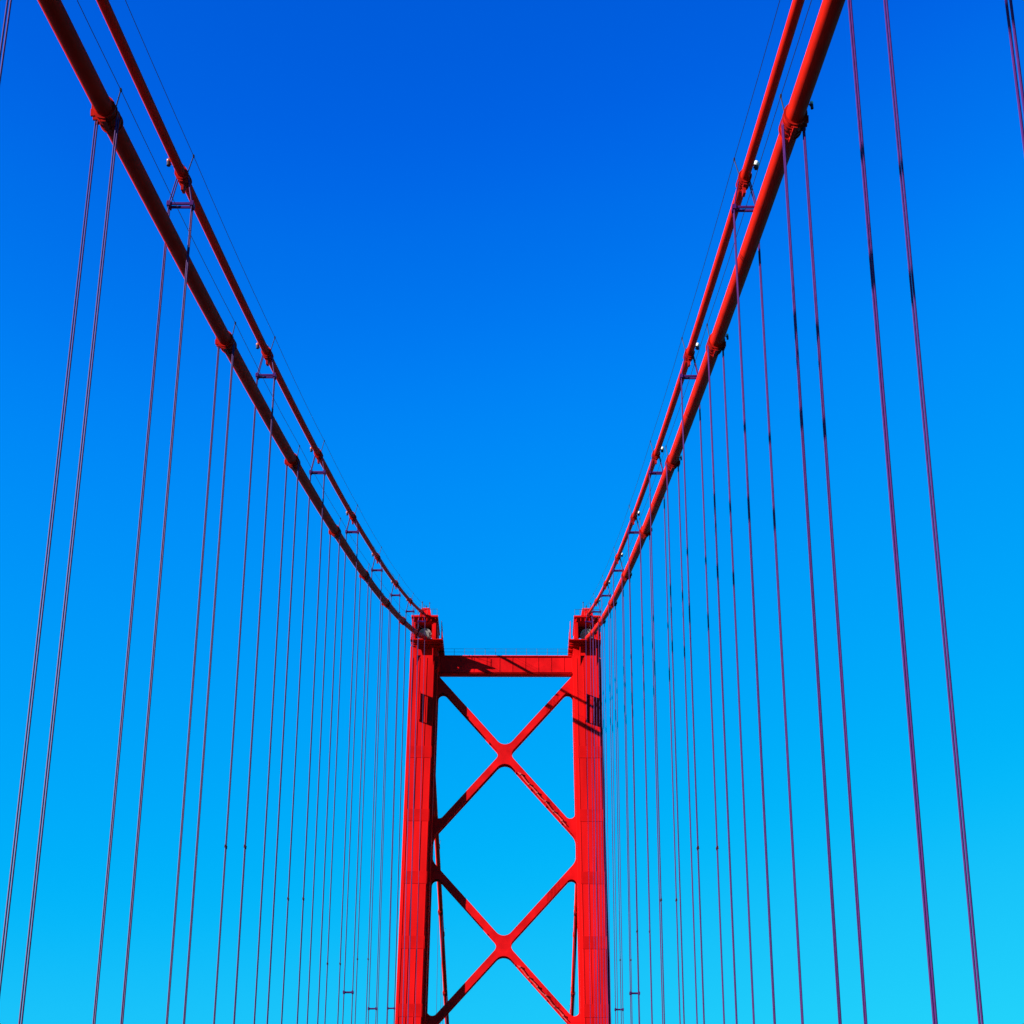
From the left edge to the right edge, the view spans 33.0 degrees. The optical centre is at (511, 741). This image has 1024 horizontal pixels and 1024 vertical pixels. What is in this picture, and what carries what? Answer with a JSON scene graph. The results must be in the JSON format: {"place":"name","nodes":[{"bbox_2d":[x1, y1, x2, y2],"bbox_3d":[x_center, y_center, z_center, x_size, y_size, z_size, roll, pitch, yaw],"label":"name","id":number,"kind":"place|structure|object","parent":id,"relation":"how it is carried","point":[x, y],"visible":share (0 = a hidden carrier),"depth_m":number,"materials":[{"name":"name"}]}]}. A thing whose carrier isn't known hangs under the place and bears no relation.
{"place":"outdoors","nodes":[
{"label":"outdoors","id":0,"kind":"place"},
{"bbox_2d":[0,0,1023,1023],"label":"sky","id":1,"kind":"structure","parent":0,"point":[472,238],"materials":[{"name":"blue"}]},
{"bbox_3d":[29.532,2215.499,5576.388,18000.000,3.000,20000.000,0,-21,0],"label":"water","id":2,"kind":"structure","parent":0,"visible":0},
{"bbox_2d":[395,601,609,1023],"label":"bridge tower","id":3,"kind":"structure","parent":2,"relation":"on","point":[435,663],"depth_m":240.34,"materials":[{"name":"red metal"}]},
{"bbox_2d":[37,0,447,1023],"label":"cable","id":4,"kind":"object","parent":3,"relation":"hanging from","point":[105,112],"visible":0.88,"depth_m":71.12,"materials":[{"name":"red paint"}]},
{"bbox_2d":[0,108,118,1023],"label":"hanger","id":5,"kind":"object","parent":4,"relation":"hanging from","point":[70,550],"visible":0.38,"depth_m":52.91,"materials":[{"name":"red metal"}]},
{"bbox_2d":[166,337,234,1023],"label":"hanger","id":6,"kind":"object","parent":4,"relation":"hanging from","point":[188,742],"visible":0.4,"depth_m":76.42,"materials":[{"name":"red metal"}]},
{"bbox_2d":[253,463,298,1023],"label":"hanger","id":7,"kind":"object","parent":4,"relation":"hanging from","point":[270,749],"visible":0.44,"depth_m":100.03,"materials":[{"name":"red metal"}]},
{"bbox_2d":[307,527,339,1023],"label":"hanger","id":8,"kind":"object","parent":4,"relation":"hanging from","point":[328,782],"visible":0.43,"depth_m":123.67,"materials":[{"name":"red metal"}]},
{"bbox_2d":[342,572,368,1023],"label":"hanger","id":9,"kind":"object","parent":4,"relation":"hanging from","point":[344,991],"visible":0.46,"depth_m":147.28,"materials":[{"name":"red metal"}]},
{"bbox_2d":[368,599,389,1023],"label":"hanger","id":10,"kind":"object","parent":4,"relation":"hanging from","point":[369,1008],"visible":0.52,"depth_m":171.14,"materials":[{"name":"red metal"}]},
{"bbox_2d":[387,623,405,1023],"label":"hanger","id":11,"kind":"object","parent":4,"relation":"hanging from","point":[388,1008],"visible":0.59,"depth_m":195.01,"materials":[{"name":"red metal"}]},
{"bbox_2d":[402,633,418,1019],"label":"hanger","id":12,"kind":"object","parent":4,"relation":"hanging from","point":[413,829],"visible":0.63,"depth_m":219.14,"materials":[{"name":"red metal"}]},
{"bbox_2d":[436,912,442,1023],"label":"hanger","id":13,"kind":"object","parent":4,"relation":"hanging from","point":[437,965],"visible":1,"depth_m":296.02,"materials":[{"name":"red metal"}]},
{"bbox_2d":[96,0,448,1023],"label":"cable","id":14,"kind":"object","parent":3,"relation":"hanging from","point":[174,160],"visible":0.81,"depth_m":79.86,"materials":[{"name":"red paint"}]},
{"bbox_2d":[0,0,11,82],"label":"hanger","id":15,"kind":"object","parent":14,"relation":"hanging from","point":[2,37],"depth_m":45.94,"materials":[{"name":"red metal"}]},
{"bbox_2d":[92,177,194,1023],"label":"hanger","id":16,"kind":"object","parent":14,"relation":"hanging from","point":[169,204],"visible":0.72,"depth_m":65.14,"materials":[{"name":"red metal"}]},
{"bbox_2d":[213,355,276,1023],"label":"hanger","id":17,"kind":"object","parent":14,"relation":"hanging from","point":[258,375],"visible":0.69,"depth_m":88.86,"materials":[{"name":"red metal"}]},
{"bbox_2d":[281,455,325,1023],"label":"hanger","id":18,"kind":"object","parent":14,"relation":"hanging from","point":[323,472],"visible":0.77,"depth_m":112.58,"materials":[{"name":"red metal"}]},
{"bbox_2d":[324,518,358,1023],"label":"hanger","id":19,"kind":"object","parent":14,"relation":"hanging from","point":[346,531],"visible":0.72,"depth_m":136.08,"materials":[{"name":"red metal"}]},
{"bbox_2d":[355,558,382,1023],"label":"hanger","id":20,"kind":"object","parent":14,"relation":"hanging from","point":[381,569],"visible":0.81,"depth_m":159.90,"materials":[{"name":"red metal"}]},
{"bbox_2d":[377,584,400,1023],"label":"hanger","id":21,"kind":"object","parent":14,"relation":"hanging from","point":[399,594],"visible":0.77,"depth_m":183.92,"materials":[{"name":"red metal"}]},
{"bbox_2d":[394,602,414,1023],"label":"hanger","id":22,"kind":"object","parent":14,"relation":"hanging from","point":[406,611],"visible":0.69,"depth_m":207.92,"materials":[{"name":"red metal"}]},
{"bbox_2d":[407,615,425,1023],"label":"hanger","id":23,"kind":"object","parent":14,"relation":"hanging from","point":[420,816],"visible":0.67,"depth_m":232.01,"materials":[{"name":"red metal"}]},
{"bbox_2d":[569,0,804,1007],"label":"cable","id":24,"kind":"object","parent":3,"relation":"hanging from","point":[745,175],"visible":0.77,"depth_m":77.79,"materials":[{"name":"red paint"}]},
{"bbox_2d":[585,613,597,1023],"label":"hanger","id":25,"kind":"object","parent":24,"relation":"hanging from","point":[595,829],"visible":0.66,"depth_m":230.61,"materials":[{"name":"red metal"}]},
{"bbox_2d":[592,602,606,1023],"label":"hanger","id":26,"kind":"object","parent":24,"relation":"hanging from","point":[593,611],"visible":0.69,"depth_m":207.55,"materials":[{"name":"red metal"}]},
{"bbox_2d":[601,585,617,1023],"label":"hanger","id":27,"kind":"object","parent":24,"relation":"hanging from","point":[614,816],"visible":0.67,"depth_m":183.10,"materials":[{"name":"red metal"}]},
{"bbox_2d":[612,558,632,1023],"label":"hanger","id":28,"kind":"object","parent":24,"relation":"hanging from","point":[613,570],"visible":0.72,"depth_m":159.78,"materials":[{"name":"red metal"}]},
{"bbox_2d":[627,518,651,1023],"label":"hanger","id":29,"kind":"object","parent":24,"relation":"hanging from","point":[632,532],"visible":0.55,"depth_m":136.16,"materials":[{"name":"red metal"}]},
{"bbox_2d":[648,456,680,1023],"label":"hanger","id":30,"kind":"object","parent":24,"relation":"hanging from","point":[650,472],"visible":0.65,"depth_m":112.34,"materials":[{"name":"red metal"}]},
{"bbox_2d":[679,355,724,1023],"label":"hanger","id":31,"kind":"object","parent":24,"relation":"hanging from","point":[681,377],"visible":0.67,"depth_m":88.58,"materials":[{"name":"red metal"}]},
{"bbox_2d":[731,181,803,1023],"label":"hanger","id":32,"kind":"object","parent":24,"relation":"hanging from","point":[735,208],"visible":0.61,"depth_m":64.93,"materials":[{"name":"red metal"}]},
{"bbox_2d":[848,0,983,1023],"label":"hanger","id":33,"kind":"object","parent":24,"relation":"hanging from","point":[906,677],"visible":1,"depth_m":40.36,"materials":[{"name":"red metal"}]},
{"bbox_2d":[570,0,844,1015],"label":"cable","id":34,"kind":"object","parent":3,"relation":"hanging from","point":[794,118],"visible":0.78,"depth_m":69.32,"materials":[{"name":"red paint"}]},
{"bbox_2d":[574,951,574,993],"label":"hanger","id":35,"kind":"object","parent":34,"relation":"hanging from","point":[574,972],"visible":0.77,"depth_m":295.21,"materials":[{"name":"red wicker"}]},
{"bbox_2d":[590,629,600,1023],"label":"hanger","id":36,"kind":"object","parent":34,"relation":"hanging from","point":[592,823],"visible":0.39,"depth_m":219.26,"materials":[{"name":"red metal"}]},
{"bbox_2d":[598,623,610,1023],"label":"hanger","id":37,"kind":"object","parent":34,"relation":"hanging from","point":[601,822],"visible":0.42,"depth_m":194.88,"materials":[{"name":"red metal"}]},
{"bbox_2d":[608,605,623,1023],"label":"hanger","id":38,"kind":"object","parent":34,"relation":"hanging from","point":[615,1009],"visible":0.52,"depth_m":170.73,"materials":[{"name":"red metal"}]},
{"bbox_2d":[622,583,639,1023],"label":"hanger","id":39,"kind":"object","parent":34,"relation":"hanging from","point":[630,992],"visible":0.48,"depth_m":147.03,"materials":[{"name":"red metal"}]},
{"bbox_2d":[640,534,662,1023],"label":"hanger","id":40,"kind":"object","parent":34,"relation":"hanging from","point":[646,783],"visible":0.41,"depth_m":123.45,"materials":[{"name":"red metal"}]},
{"bbox_2d":[666,463,697,1023],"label":"hanger","id":41,"kind":"object","parent":34,"relation":"hanging from","point":[687,751],"visible":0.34,"depth_m":99.84,"materials":[{"name":"red metal"}]},
{"bbox_2d":[707,343,754,1023],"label":"hanger","id":42,"kind":"object","parent":34,"relation":"hanging from","point":[750,949],"visible":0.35,"depth_m":76.25,"materials":[{"name":"red metal"}]},
{"bbox_2d":[781,122,866,1023],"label":"hanger","id":43,"kind":"object","parent":34,"relation":"hanging from","point":[836,611],"visible":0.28,"depth_m":52.57,"materials":[{"name":"red metal"}]},
{"bbox_2d":[1005,0,1023,151],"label":"hanger","id":44,"kind":"object","parent":34,"relation":"hanging from","point":[1013,60],"depth_m":30.93,"materials":[{"name":"red metal"}]}
]}

